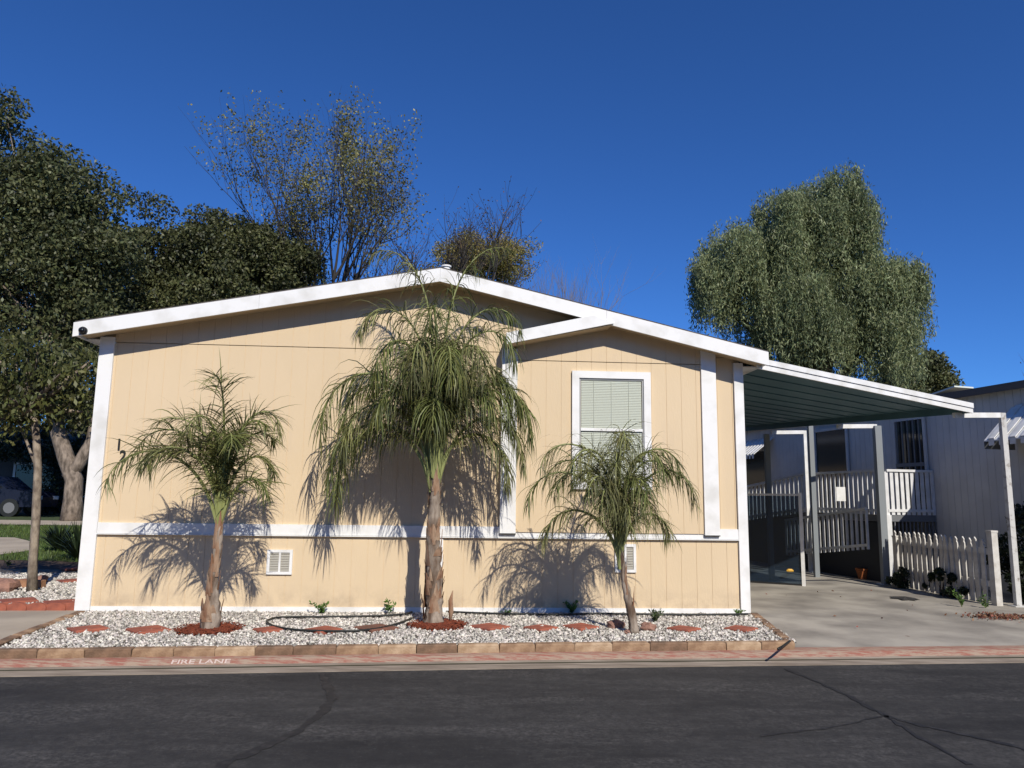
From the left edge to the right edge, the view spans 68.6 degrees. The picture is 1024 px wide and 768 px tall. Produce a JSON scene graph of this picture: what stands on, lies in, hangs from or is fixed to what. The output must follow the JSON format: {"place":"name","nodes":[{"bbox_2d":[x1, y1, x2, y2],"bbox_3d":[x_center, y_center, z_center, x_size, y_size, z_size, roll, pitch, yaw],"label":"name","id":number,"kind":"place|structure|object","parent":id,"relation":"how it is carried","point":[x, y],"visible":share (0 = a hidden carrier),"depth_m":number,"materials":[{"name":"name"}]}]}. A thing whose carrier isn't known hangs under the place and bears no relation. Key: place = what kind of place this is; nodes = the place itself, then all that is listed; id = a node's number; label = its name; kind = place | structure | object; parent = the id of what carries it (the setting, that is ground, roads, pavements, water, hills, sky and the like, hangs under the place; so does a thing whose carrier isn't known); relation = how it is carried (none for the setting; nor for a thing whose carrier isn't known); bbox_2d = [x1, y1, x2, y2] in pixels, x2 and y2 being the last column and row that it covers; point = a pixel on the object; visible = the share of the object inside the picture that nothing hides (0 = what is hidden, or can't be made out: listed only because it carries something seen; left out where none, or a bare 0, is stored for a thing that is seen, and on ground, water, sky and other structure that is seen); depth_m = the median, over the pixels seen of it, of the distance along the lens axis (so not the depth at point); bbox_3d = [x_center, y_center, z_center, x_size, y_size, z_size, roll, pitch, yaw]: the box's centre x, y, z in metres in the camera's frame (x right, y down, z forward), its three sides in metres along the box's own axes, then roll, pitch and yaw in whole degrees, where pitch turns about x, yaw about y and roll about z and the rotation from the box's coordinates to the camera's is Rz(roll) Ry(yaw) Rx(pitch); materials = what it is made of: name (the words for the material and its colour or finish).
{"place":"outdoors","nodes":[
{"label":"outdoors","id":0,"kind":"place"},
{"bbox_2d":[0,537,29,553],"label":"walkway","id":1,"kind":"structure","parent":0,"point":[9,544],"depth_m":17.76,"materials":[{"name":"concrete"}]},
{"bbox_2d":[0,610,75,638],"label":"path","id":2,"kind":"structure","parent":0,"point":[12,622],"depth_m":8.78,"materials":[{"name":"concrete"}]},
{"bbox_2d":[0,635,20,645],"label":"border block","id":3,"kind":"structure","parent":2,"relation":"on","point":[7,639],"depth_m":7.37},
{"bbox_2d":[13,630,35,638],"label":"border block","id":4,"kind":"structure","parent":2,"relation":"on","point":[22,633],"depth_m":7.69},
{"bbox_2d":[26,602,46,610],"bbox_3d":[-5.956,2.793,9.403,0.250,0.105,0.060,1,-9,-2],"label":"scalloped edging","id":5,"kind":"object","parent":2,"relation":"on","point":[37,606],"visible":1,"depth_m":9.38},
{"bbox_2d":[27,624,49,631],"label":"border block","id":6,"kind":"structure","parent":2,"relation":"on","point":[40,626],"depth_m":8.02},
{"bbox_2d":[46,602,66,610],"bbox_3d":[-5.726,2.800,9.429,0.250,0.105,0.060,1,-9,-2],"label":"scalloped edging","id":7,"kind":"object","parent":2,"relation":"on","point":[57,606],"visible":1,"depth_m":9.40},
{"bbox_2d":[0,569,77,603],"bbox_3d":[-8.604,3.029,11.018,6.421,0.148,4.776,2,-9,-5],"label":"gravel","id":8,"kind":"structure","parent":0,"point":[66,590],"depth_m":11.09,"materials":[{"name":"gravel"}]},
{"bbox_2d":[0,578,21,592],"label":"rock","id":9,"kind":"object","parent":8,"relation":"on","point":[9,584],"visible":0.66,"depth_m":10.88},
{"bbox_2d":[7,602,27,610],"bbox_3d":[-6.186,2.786,9.378,0.250,0.105,0.060,1,-9,-2],"label":"scalloped edging","id":10,"kind":"object","parent":8,"relation":"on","point":[18,606],"visible":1,"depth_m":9.35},
{"bbox_2d":[0,597,38,603],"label":"stepping stone","id":11,"kind":"object","parent":8,"relation":"on","point":[23,600],"visible":0.65,"depth_m":9.86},
{"bbox_2d":[16,579,45,587],"bbox_3d":[-7.525,3.040,11.404,0.800,0.120,0.120,1,-9,0],"label":"timber edge","id":12,"kind":"object","parent":8,"relation":"on","point":[41,583],"visible":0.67,"depth_m":11.35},
{"bbox_2d":[0,322,98,591],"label":"slim tree","id":13,"kind":"object","parent":8,"relation":"on","point":[28,404],"visible":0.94,"depth_m":11.15,"materials":[{"name":"green plant"}]},
{"bbox_2d":[43,599,74,603],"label":"stepping stone","id":14,"kind":"object","parent":8,"relation":"on","point":[66,601],"visible":0.27,"depth_m":9.81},
{"bbox_2d":[0,514,79,561],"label":"lawn","id":15,"kind":"structure","parent":0,"point":[43,517],"depth_m":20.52,"materials":[{"name":"plant"}]},
{"bbox_2d":[0,476,58,516],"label":"parked car","id":16,"kind":"object","parent":15,"relation":"on","point":[16,494],"visible":0.76,"depth_m":26.53,"materials":[{"name":"black paint"}]},
{"bbox_2d":[39,522,73,551],"bbox_3d":[-10.180,3.406,16.861,1.281,0.731,1.204,1,-9,0],"label":"spiky plant","id":17,"kind":"object","parent":15,"relation":"on","point":[51,533],"visible":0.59,"depth_m":16.66,"materials":[{"name":"green plant"}]},
{"bbox_2d":[48,521,81,558],"bbox_3d":[-9.089,3.291,15.903,1.554,0.865,1.546,1,-9,0],"label":"spiky plant","id":18,"kind":"object","parent":15,"relation":"on","point":[73,549],"visible":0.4,"depth_m":15.67,"materials":[{"name":"green plant"}]},
{"bbox_2d":[0,83,153,520],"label":"broadleaf tree","id":19,"kind":"object","parent":15,"relation":"on","point":[56,235],"visible":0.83,"depth_m":24.04,"materials":[{"name":"green plant"}]},
{"bbox_2d":[59,189,234,366],"bbox_3d":[-14.002,-1.079,28.540,6.913,12.455,4.945,1,-9,0],"label":"evergreen tree","id":20,"kind":"object","parent":15,"relation":"on","point":[199,252],"visible":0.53,"depth_m":28.14,"materials":[{"name":"green plant"}]},
{"bbox_2d":[0,520,82,524],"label":"walkway","id":21,"kind":"structure","parent":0,"point":[42,522],"depth_m":22.81,"materials":[{"name":"concrete"}]},
{"bbox_2d":[0,609,795,647],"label":"gravel","id":22,"kind":"structure","parent":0,"point":[123,619],"depth_m":8.17,"materials":[{"name":"gravel"}]},
{"bbox_2d":[66,624,109,633],"bbox_3d":[-4.518,2.611,7.989,0.329,0.042,0.329,-8,-12,44],"label":"stepping stone","id":23,"kind":"object","parent":22,"relation":"on","point":[91,628],"visible":0.95,"depth_m":7.92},
{"bbox_2d":[125,625,171,633],"bbox_3d":[-3.862,2.619,7.978,0.344,0.043,0.344,-7,-11,41],"label":"stepping stone","id":24,"kind":"object","parent":22,"relation":"on","point":[154,629],"visible":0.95,"depth_m":7.94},
{"bbox_2d":[172,621,244,635],"bbox_3d":[-3.254,2.620,8.058,0.729,0.054,0.749,1,-9,0],"label":"mulch ring","id":25,"kind":"object","parent":22,"relation":"on","point":[223,628],"visible":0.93,"depth_m":7.96,"materials":[{"name":"wood"}]},
{"bbox_2d":[94,351,297,628],"bbox_3d":[-3.451,1.125,8.191,2.056,3.058,1.478,5,-10,-26],"label":"palm tree","id":26,"kind":"object","parent":25,"relation":"on","point":[219,457],"visible":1,"depth_m":8.22,"materials":[{"name":"green plant"}]},
{"bbox_2d":[252,626,282,633],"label":"stepping stone","id":27,"kind":"object","parent":22,"relation":"on","point":[269,629],"visible":0.82,"depth_m":8.03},
{"bbox_2d":[309,600,328,612],"bbox_3d":[-2.351,2.755,9.279,0.250,0.173,0.277,-3,-9,22],"label":"weed","id":28,"kind":"object","parent":22,"relation":"on","point":[321,609],"visible":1,"depth_m":9.24,"materials":[{"name":"green"}]},
{"bbox_2d":[306,625,342,634],"bbox_3d":[-2.046,2.664,8.116,0.302,0.043,0.302,-6,-11,40],"label":"stepping stone","id":29,"kind":"object","parent":22,"relation":"on","point":[325,627],"visible":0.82,"depth_m":8.11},
{"bbox_2d":[266,611,412,631],"bbox_3d":[-1.869,2.707,8.518,1.749,0.024,1.151,4,-9,-19],"label":"garden hose","id":30,"kind":"object","parent":22,"relation":"on","point":[311,630],"visible":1,"depth_m":8.72,"materials":[{"name":"black rubber"}]},
{"bbox_2d":[353,623,398,632],"bbox_3d":[-1.502,2.696,8.283,0.357,0.044,0.357,9,-12,-44],"label":"stepping stone","id":31,"kind":"object","parent":22,"relation":"on","point":[375,626],"visible":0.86,"depth_m":8.23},
{"bbox_2d":[383,598,395,612],"bbox_3d":[-1.519,2.759,9.328,0.156,0.200,0.128,1,-9,0],"label":"weed","id":32,"kind":"object","parent":22,"relation":"on","point":[388,607],"visible":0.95,"depth_m":9.32,"materials":[{"name":"green"}]},
{"bbox_2d":[406,618,468,630],"bbox_3d":[-0.843,2.718,8.505,0.718,0.056,0.687,1,-9,0],"label":"mulch ring","id":33,"kind":"object","parent":22,"relation":"on","point":[452,624],"visible":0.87,"depth_m":8.40,"materials":[{"name":"wood"}]},
{"bbox_2d":[308,243,540,622],"bbox_3d":[-1.038,0.513,8.971,2.767,4.552,2.031,1,-9,0],"label":"palm tree","id":34,"kind":"object","parent":33,"relation":"on","point":[440,367],"visible":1,"depth_m":8.79,"materials":[{"name":"green plant"}]},
{"bbox_2d":[448,591,453,620],"bbox_3d":[-0.716,2.609,8.805,0.070,0.362,0.055,-2,-9,17],"label":"dead sheath","id":35,"kind":"object","parent":33,"relation":"on","point":[450,605],"visible":0.84,"depth_m":8.78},
{"bbox_2d":[470,623,509,630],"bbox_3d":[-0.248,2.737,8.444,0.330,0.043,0.331,-7,-12,42],"label":"stepping stone","id":36,"kind":"object","parent":22,"relation":"on","point":[488,626],"visible":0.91,"depth_m":8.39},
{"bbox_2d":[523,624,558,632],"bbox_3d":[0.325,2.742,8.424,0.280,0.041,0.280,8,-11,-40],"label":"stepping stone","id":37,"kind":"object","parent":22,"relation":"on","point":[538,627],"visible":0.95,"depth_m":8.37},
{"bbox_2d":[563,600,577,612],"bbox_3d":[0.780,2.847,9.610,0.218,0.173,0.326,-3,-10,26],"label":"weed","id":38,"kind":"object","parent":22,"relation":"on","point":[572,608],"visible":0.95,"depth_m":9.58,"materials":[{"name":"green"}]},
{"bbox_2d":[562,623,598,630],"bbox_3d":[0.784,2.763,8.524,0.300,0.038,0.300,8,-11,-38],"label":"stepping stone","id":39,"kind":"object","parent":22,"relation":"on","point":[580,626],"visible":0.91,"depth_m":8.48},
{"bbox_2d":[446,611,747,614],"bbox_3d":[1.089,2.878,9.391,3.837,0.024,0.195,1,-9,-2],"label":"soaker hose","id":40,"kind":"object","parent":22,"relation":"on","point":[594,613],"visible":0.94,"depth_m":9.39,"materials":[{"name":"black rubber"}]},
{"bbox_2d":[516,419,706,633],"bbox_3d":[1.117,1.535,8.383,1.864,2.416,1.514,-5,-10,32],"label":"palm tree","id":41,"kind":"object","parent":22,"relation":"on","point":[617,501],"visible":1,"depth_m":8.27,"materials":[{"name":"green plant"}]},
{"bbox_2d":[607,619,625,628],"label":"rock","id":42,"kind":"object","parent":22,"relation":"on","point":[615,623],"visible":0.72,"depth_m":8.48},
{"bbox_2d":[640,622,656,630],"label":"rock","id":43,"kind":"object","parent":22,"relation":"on","point":[649,626],"visible":0.72,"depth_m":8.38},
{"bbox_2d":[648,608,663,620],"bbox_3d":[1.729,2.760,8.967,0.192,0.178,0.226,1,-9,0],"label":"weed","id":44,"kind":"object","parent":22,"relation":"on","point":[654,612],"visible":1,"depth_m":8.99,"materials":[{"name":"green"}]},
{"bbox_2d":[666,625,700,632],"bbox_3d":[1.946,2.772,8.483,0.282,0.042,0.282,-7,-12,43],"label":"stepping stone","id":45,"kind":"object","parent":22,"relation":"on","point":[688,629],"visible":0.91,"depth_m":8.43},
{"bbox_2d":[724,625,757,632],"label":"stepping stone","id":46,"kind":"object","parent":22,"relation":"on","point":[740,628],"visible":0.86,"depth_m":8.47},
{"bbox_2d":[0,663,1023,767],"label":"road","id":47,"kind":"structure","parent":0,"point":[686,717],"depth_m":5.47,"materials":[{"name":"asphalt"}]},
{"bbox_2d":[213,673,337,767],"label":"tar seam","id":48,"kind":"object","parent":47,"relation":"on","point":[326,706],"visible":1,"depth_m":5.12,"materials":[{"name":"asphalt"}]},
{"bbox_2d":[0,655,1023,676],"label":"gutter","id":49,"kind":"object","parent":47,"relation":"on","point":[232,668],"visible":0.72,"depth_m":7.13,"materials":[{"name":"concrete"}]},
{"bbox_2d":[760,716,883,735],"bbox_3d":[2.274,2.452,5.374,1.238,0.001,0.082,5,-9,-25],"label":"tar seam","id":50,"kind":"object","parent":47,"relation":"on","point":[819,728],"visible":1,"depth_m":5.30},
{"bbox_2d":[785,669,1023,749],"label":"tar seam","id":51,"kind":"object","parent":47,"relation":"on","point":[886,715],"visible":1,"depth_m":5.61,"materials":[{"name":"asphalt"}]},
{"bbox_2d":[886,716,971,763],"bbox_3d":[2.812,2.426,5.147,0.082,0.001,1.048,1,-9,0],"label":"tar seam","id":52,"kind":"object","parent":47,"relation":"on","point":[924,739],"visible":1,"depth_m":5.06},
{"bbox_2d":[0,512,1023,670],"bbox_3d":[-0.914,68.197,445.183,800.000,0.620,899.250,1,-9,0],"label":"ground","id":53,"kind":"structure","parent":0,"point":[489,663],"depth_m":7.24,"materials":[{"name":"concrete"}]},
{"bbox_2d":[0,560,78,569],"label":"planting soil","id":54,"kind":"structure","parent":53,"relation":"on","point":[49,565],"depth_m":15.02,"materials":[{"name":"soil"}]},
{"bbox_2d":[0,428,86,512],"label":"neighbour home","id":55,"kind":"object","parent":53,"relation":"on","point":[8,469],"visible":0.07,"depth_m":32.90,"materials":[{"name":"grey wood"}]},
{"bbox_2d":[12,462,52,488],"bbox_3d":[-21.008,4.206,32.877,1.700,1.500,0.056,1,-9,-4],"label":"side window","id":56,"kind":"structure","parent":55,"relation":"in","point":[27,478],"depth_m":32.89,"materials":[{"name":"blue glass"}]},
{"bbox_2d":[0,389,93,514],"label":"hedge","id":57,"kind":"object","parent":53,"relation":"on","point":[47,451],"visible":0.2,"depth_m":30.18,"materials":[{"name":"plant"}]},
{"bbox_2d":[170,207,330,300],"bbox_3d":[-10.524,-1.035,30.194,6.412,12.948,6.302,1,-9,0],"label":"evergreen tree","id":58,"kind":"object","parent":53,"relation":"on","point":[261,252],"visible":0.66,"depth_m":29.70,"materials":[{"name":"green plant"}]},
{"bbox_2d":[232,195,339,284],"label":"sparse tree","id":59,"kind":"object","parent":53,"relation":"on","point":[295,241],"visible":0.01,"depth_m":33.38,"materials":[{"name":"grey plant"}]},
{"bbox_2d":[179,82,435,285],"bbox_3d":[-7.157,-3.688,30.657,9.969,18.832,10.280,-5,-10,32],"label":"sparse tree","id":60,"kind":"object","parent":53,"relation":"on","point":[358,199],"visible":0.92,"depth_m":29.98,"materials":[{"name":"green plant"}]},
{"bbox_2d":[72,264,768,613],"bbox_3d":[-1.660,2.037,18.422,8.942,4.705,18.160,1,-9,-4],"label":"manufactured home","id":61,"kind":"object","parent":53,"relation":"on","point":[586,371],"visible":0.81,"depth_m":9.73,"materials":[{"name":"beige"}]},
{"bbox_2d":[572,370,651,489],"bbox_3d":[1.322,0.608,9.933,1.060,1.565,0.039,1,-9,-4],"label":"window","id":62,"kind":"structure","parent":61,"relation":"in","point":[579,378],"depth_m":9.98,"materials":[{"name":"white metal"}]},
{"bbox_2d":[302,179,546,288],"bbox_3d":[-3.408,-1.119,31.905,9.811,14.226,9.216,1,-9,0],"label":"sparse tree","id":63,"kind":"object","parent":53,"relation":"on","point":[463,257],"visible":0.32,"depth_m":30.87,"materials":[{"name":"brown plant"}]},
{"bbox_2d":[422,226,543,286],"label":"golden tree","id":64,"kind":"object","parent":53,"relation":"on","point":[501,266],"visible":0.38,"depth_m":36.61,"materials":[{"name":"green plant"}]},
{"bbox_2d":[0,645,1023,667],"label":"red kerb","id":65,"kind":"structure","parent":53,"relation":"on","point":[796,652],"depth_m":7.36,"materials":[{"name":"paint"}]},
{"bbox_2d":[0,648,41,658],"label":"border block","id":66,"kind":"structure","parent":65,"relation":"on","point":[18,653],"depth_m":6.86,"materials":[{"name":"concrete"}]},
{"bbox_2d":[37,647,87,658],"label":"border block","id":67,"kind":"structure","parent":65,"relation":"on","point":[75,652],"depth_m":6.91,"materials":[{"name":"concrete"}]},
{"bbox_2d":[85,646,134,657],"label":"border block","id":68,"kind":"structure","parent":65,"relation":"on","point":[101,652],"depth_m":6.96,"materials":[{"name":"concrete"}]},
{"bbox_2d":[131,646,175,656],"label":"border block","id":69,"kind":"structure","parent":65,"relation":"on","point":[156,651],"depth_m":7.01,"materials":[{"name":"concrete"}]},
{"bbox_2d":[174,646,216,656],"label":"border block","id":70,"kind":"structure","parent":65,"relation":"on","point":[183,651],"depth_m":7.06,"materials":[{"name":"concrete"}]},
{"bbox_2d":[171,659,230,663],"bbox_3d":[-2.883,2.574,6.956,0.522,0.009,0.056,1,22,-7],"label":"kerb lettering","id":71,"kind":"object","parent":65,"relation":"on","point":[190,661],"visible":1,"depth_m":6.95,"materials":[{"name":"white paint"}]},
{"bbox_2d":[215,645,256,655],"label":"border block","id":72,"kind":"structure","parent":65,"relation":"on","point":[235,650],"depth_m":7.10,"materials":[{"name":"concrete"}]},
{"bbox_2d":[255,645,293,655],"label":"border block","id":73,"kind":"structure","parent":65,"relation":"on","point":[263,650],"depth_m":7.15,"materials":[{"name":"concrete"}]},
{"bbox_2d":[293,644,336,654],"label":"border block","id":74,"kind":"structure","parent":65,"relation":"on","point":[322,649],"depth_m":7.20,"materials":[{"name":"concrete"}]},
{"bbox_2d":[336,644,378,654],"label":"border block","id":75,"kind":"structure","parent":65,"relation":"on","point":[342,649],"depth_m":7.25,"materials":[{"name":"concrete"}]},
{"bbox_2d":[378,643,415,653],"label":"border block","id":76,"kind":"structure","parent":65,"relation":"on","point":[407,648],"depth_m":7.30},
{"bbox_2d":[416,643,456,653],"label":"border block","id":77,"kind":"structure","parent":65,"relation":"on","point":[425,648],"depth_m":7.34,"materials":[{"name":"concrete"}]},
{"bbox_2d":[457,642,498,652],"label":"border block","id":78,"kind":"structure","parent":65,"relation":"on","point":[491,647],"depth_m":7.40,"materials":[{"name":"concrete"}]},
{"bbox_2d":[499,642,534,652],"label":"border block","id":79,"kind":"structure","parent":65,"relation":"on","point":[518,647],"depth_m":7.44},
{"bbox_2d":[534,642,574,651],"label":"border block","id":80,"kind":"structure","parent":65,"relation":"on","point":[554,646],"depth_m":7.48,"materials":[{"name":"concrete"}]},
{"bbox_2d":[573,641,611,651],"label":"border block","id":81,"kind":"structure","parent":65,"relation":"on","point":[593,646],"depth_m":7.53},
{"bbox_2d":[611,641,649,650],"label":"border block","id":82,"kind":"structure","parent":65,"relation":"on","point":[630,645],"depth_m":7.57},
{"bbox_2d":[648,641,686,650],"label":"border block","id":83,"kind":"structure","parent":65,"relation":"on","point":[668,645],"depth_m":7.61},
{"bbox_2d":[684,641,725,650],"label":"border block","id":84,"kind":"structure","parent":65,"relation":"on","point":[703,645],"depth_m":7.66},
{"bbox_2d":[723,641,760,649],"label":"border block","id":85,"kind":"structure","parent":65,"relation":"on","point":[743,645],"depth_m":7.70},
{"bbox_2d":[758,640,794,649],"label":"border block","id":86,"kind":"structure","parent":65,"relation":"on","point":[770,644],"depth_m":7.74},
{"bbox_2d":[505,236,659,309],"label":"bare tree","id":87,"kind":"object","parent":53,"relation":"on","point":[581,294],"visible":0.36,"depth_m":34.02,"materials":[{"name":"brown plant"}]},
{"bbox_2d":[684,161,939,391],"bbox_3d":[10.864,-1.268,27.237,9.176,14.090,5.316,1,-9,0],"label":"pepper tree","id":88,"kind":"object","parent":53,"relation":"on","point":[802,276],"visible":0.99,"depth_m":26.15,"materials":[{"name":"green plant"}]},
{"bbox_2d":[745,380,1023,592],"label":"neighbour home","id":89,"kind":"object","parent":53,"relation":"on","point":[961,458],"visible":0.29,"depth_m":14.03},
{"bbox_2d":[746,448,764,490],"bbox_3d":[6.558,2.350,20.429,0.040,1.120,1.420,3,-9,-12],"label":"side window","id":90,"kind":"structure","parent":89,"relation":"in","point":[755,467],"depth_m":20.30,"materials":[{"name":"black glass"}]},
{"bbox_2d":[813,427,851,510],"bbox_3d":[7.314,1.943,17.149,0.039,1.870,1.220,3,-9,-12],"label":"door","id":91,"kind":"structure","parent":89,"relation":"in","point":[831,445],"depth_m":17.15,"materials":[{"name":"grey glass"}]},
{"bbox_2d":[892,417,931,513],"bbox_3d":[7.836,1.589,14.747,0.059,1.870,0.870,3,-9,-12],"label":"barred door","id":92,"kind":"structure","parent":89,"relation":"in","point":[910,449],"depth_m":14.77,"materials":[{"name":"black metal"}]},
{"bbox_2d":[932,386,972,394],"bbox_3d":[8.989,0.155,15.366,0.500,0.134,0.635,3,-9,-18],"label":"patio cover","id":93,"kind":"object","parent":89,"relation":"on","point":[953,389],"visible":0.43,"depth_m":15.19,"materials":[{"name":"grey"}]},
{"bbox_2d":[866,348,965,393],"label":"evergreen tree","id":94,"kind":"object","parent":53,"relation":"on","point":[939,367],"visible":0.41,"depth_m":29.63,"materials":[{"name":"green plant"}]},
{"bbox_2d":[985,501,1023,578],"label":"shrub","id":95,"kind":"object","parent":53,"relation":"on","point":[1003,539],"visible":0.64,"depth_m":11.77,"materials":[{"name":"green plant"}]},
{"bbox_2d":[1004,562,1023,603],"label":"shrub","id":96,"kind":"object","parent":53,"relation":"on","point":[1008,576],"visible":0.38,"depth_m":11.24,"materials":[{"name":"green plant"}]},
{"bbox_2d":[0,0,1023,426],"label":"sky","id":97,"kind":"structure","parent":0,"point":[634,127],"materials":[{"name":"blue"}]},
{"bbox_2d":[749,560,1023,646],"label":"driveway","id":98,"kind":"structure","parent":0,"point":[803,616],"depth_m":10.01,"materials":[{"name":"concrete"}]},
{"bbox_2d":[747,493,805,585],"bbox_3d":[4.285,2.800,13.739,1.990,1.620,0.060,-4,-10,29],"label":"windbreak screen","id":99,"kind":"object","parent":98,"relation":"on","point":[799,495],"visible":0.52,"depth_m":13.30,"materials":[{"name":"white metal"}]},
{"bbox_2d":[747,469,940,583],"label":"porch deck","id":100,"kind":"structure","parent":98,"relation":"on","point":[847,547],"depth_m":14.96,"materials":[{"name":"grey"}]},
{"bbox_2d":[836,487,845,500],"bbox_3d":[6.125,2.049,13.969,0.170,0.260,0.012,1,-9,0],"label":"notice board","id":101,"kind":"object","parent":100,"relation":"attached to","point":[840,494],"visible":1,"depth_m":13.96,"materials":[{"name":"paper"}]},
{"bbox_2d":[855,568,867,578],"bbox_3d":[6.776,3.665,14.491,0.259,0.200,0.259,1,-9,0],"label":"flower pot","id":102,"kind":"object","parent":98,"relation":"on","point":[861,573],"visible":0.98,"depth_m":14.41,"materials":[{"name":"brown"}]},
{"bbox_2d":[743,360,1023,606],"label":"carport","id":103,"kind":"object","parent":98,"relation":"on","point":[778,395],"visible":0.69,"depth_m":12.48,"materials":[{"name":"white metal"}]},
{"bbox_2d":[766,590,1023,636],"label":"leaf litter","id":104,"kind":"object","parent":98,"relation":"on","point":[1007,616],"visible":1,"depth_m":9.80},
{"bbox_2d":[884,566,909,588],"bbox_3d":[6.752,3.390,13.050,0.423,0.444,0.520,1,-9,0],"label":"shrub","id":105,"kind":"object","parent":98,"relation":"on","point":[896,579],"visible":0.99,"depth_m":12.98,"materials":[{"name":"green plant"}]},
{"bbox_2d":[889,596,919,599],"bbox_3d":[6.055,3.299,11.590,0.453,0.037,0.543,1,-9,0],"label":"drain cover","id":106,"kind":"object","parent":98,"relation":"on","point":[902,597],"visible":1,"depth_m":11.53,"materials":[{"name":"grey metal"}]},
{"bbox_2d":[922,567,969,597],"bbox_3d":[6.947,3.224,12.036,0.380,0.574,1.193,-1,-9,10],"label":"shrub","id":107,"kind":"object","parent":98,"relation":"on","point":[940,572],"visible":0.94,"depth_m":11.88,"materials":[{"name":"green plant"}]},
{"bbox_2d":[891,530,1002,605],"bbox_3d":[7.008,2.897,12.256,0.122,1.100,2.561,1,-9,-4],"label":"picket fence","id":108,"kind":"object","parent":98,"relation":"on","point":[991,550],"visible":0.91,"depth_m":11.85,"materials":[{"name":"paint"}]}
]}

